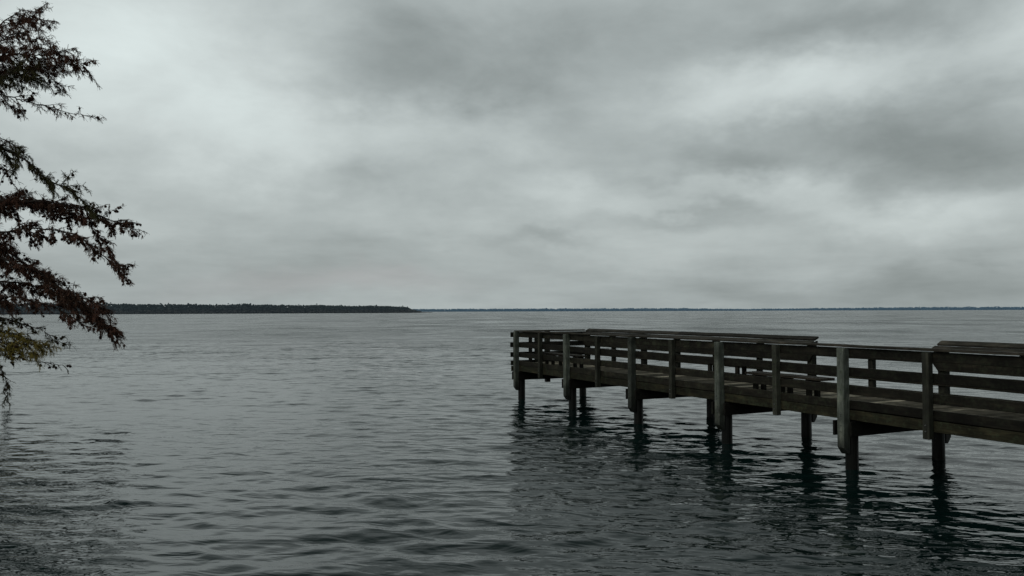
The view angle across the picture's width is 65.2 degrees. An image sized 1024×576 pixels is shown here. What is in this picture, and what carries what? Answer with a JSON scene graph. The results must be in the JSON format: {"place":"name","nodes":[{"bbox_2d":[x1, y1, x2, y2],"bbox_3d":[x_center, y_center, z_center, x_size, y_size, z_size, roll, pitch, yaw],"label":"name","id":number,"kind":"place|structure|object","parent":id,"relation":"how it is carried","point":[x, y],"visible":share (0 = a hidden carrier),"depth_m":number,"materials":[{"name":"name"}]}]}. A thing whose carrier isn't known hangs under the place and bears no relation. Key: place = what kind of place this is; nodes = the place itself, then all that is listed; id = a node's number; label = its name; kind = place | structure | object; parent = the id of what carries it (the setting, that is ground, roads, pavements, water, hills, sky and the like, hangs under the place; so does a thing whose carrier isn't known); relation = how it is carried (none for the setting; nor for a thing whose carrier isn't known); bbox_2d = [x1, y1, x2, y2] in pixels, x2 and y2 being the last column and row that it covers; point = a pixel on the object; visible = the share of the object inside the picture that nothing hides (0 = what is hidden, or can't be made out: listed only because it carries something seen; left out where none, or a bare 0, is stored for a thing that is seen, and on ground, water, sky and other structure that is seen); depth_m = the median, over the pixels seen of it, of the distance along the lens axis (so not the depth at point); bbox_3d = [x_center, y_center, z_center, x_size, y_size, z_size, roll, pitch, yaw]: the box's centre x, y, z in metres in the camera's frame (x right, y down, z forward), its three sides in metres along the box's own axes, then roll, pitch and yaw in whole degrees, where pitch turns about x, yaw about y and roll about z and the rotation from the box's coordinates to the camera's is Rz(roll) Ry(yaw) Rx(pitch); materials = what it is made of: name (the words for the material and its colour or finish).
{"place":"outdoors","nodes":[
{"label":"outdoors","id":0,"kind":"place"},
{"bbox_2d":[160,312,431,313],"bbox_3d":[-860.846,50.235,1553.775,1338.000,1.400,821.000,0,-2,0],"label":"shore","id":1,"kind":"structure","parent":0,"point":[234,313],"depth_m":1398.39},
{"bbox_2d":[0,302,421,313],"bbox_3d":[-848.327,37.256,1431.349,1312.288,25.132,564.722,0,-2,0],"label":"shoreline wood","id":2,"kind":"object","parent":1,"relation":"on","point":[126,308],"visible":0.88,"depth_m":1422.27,"materials":[{"name":"green plant"}]},
{"bbox_2d":[456,311,506,311],"bbox_3d":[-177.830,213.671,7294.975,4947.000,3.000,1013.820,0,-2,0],"label":"shore","id":3,"kind":"structure","parent":0,"point":[483,311],"depth_m":6994.49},
{"bbox_2d":[414,308,762,311],"bbox_3d":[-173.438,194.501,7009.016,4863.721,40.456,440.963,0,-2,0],"label":"distant wood","id":4,"kind":"object","parent":3,"relation":"on","point":[579,309],"visible":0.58,"depth_m":7013.18,"materials":[{"name":"green plant"}]},
{"bbox_2d":[0,310,1023,575],"bbox_3d":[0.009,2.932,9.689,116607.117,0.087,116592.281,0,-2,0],"label":"lake water","id":5,"kind":"structure","parent":0,"point":[298,444],"depth_m":13.90,"materials":[{"name":"black liquid"}]},
{"bbox_2d":[0,1,149,408],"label":"bald cypress","id":6,"kind":"object","parent":5,"relation":"in","point":[66,297],"visible":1,"depth_m":21.96,"materials":[{"name":"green plant"}]},
{"bbox_2d":[510,328,1023,469],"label":"fishing pier","id":7,"kind":"structure","parent":5,"relation":"in","point":[941,416],"depth_m":14.57,"materials":[{"name":"brown"}]},
{"bbox_2d":[543,352,586,367],"bbox_3d":[1.452,2.027,22.445,0.327,0.363,1.992,1,-2,-26],"label":"bench","id":8,"kind":"object","parent":7,"relation":"on","point":[561,354],"visible":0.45,"depth_m":22.35,"materials":[{"name":"brown wood"}]},
{"bbox_2d":[708,364,746,374],"bbox_3d":[5.040,1.909,18.776,0.327,0.363,1.949,1,-2,-26],"label":"bench","id":9,"kind":"object","parent":7,"relation":"on","point":[737,369],"visible":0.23,"depth_m":18.35,"materials":[{"name":"brown wood"}]},
{"bbox_2d":[745,371,834,396],"bbox_3d":[5.139,1.796,14.921,0.328,0.365,1.929,1,-2,-26],"label":"bench","id":10,"kind":"object","parent":7,"relation":"on","point":[792,377],"visible":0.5,"depth_m":14.74,"materials":[{"name":"brown wood"}]},
{"bbox_2d":[0,0,1023,309],"label":"sky","id":11,"kind":"structure","parent":0,"point":[414,154],"materials":[{"name":"grey"}]},
{"bbox_2d":[769,310,818,310],"bbox_3d":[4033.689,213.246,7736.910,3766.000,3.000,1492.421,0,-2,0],"label":"shore","id":12,"kind":"structure","parent":0,"point":[795,310],"depth_m":7642.14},
{"bbox_2d":[748,306,1023,310],"bbox_3d":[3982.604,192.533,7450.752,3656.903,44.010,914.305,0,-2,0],"label":"distant wood","id":13,"kind":"object","parent":12,"relation":"on","point":[945,308],"visible":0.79,"depth_m":7276.95,"materials":[{"name":"green plant"}]}
]}

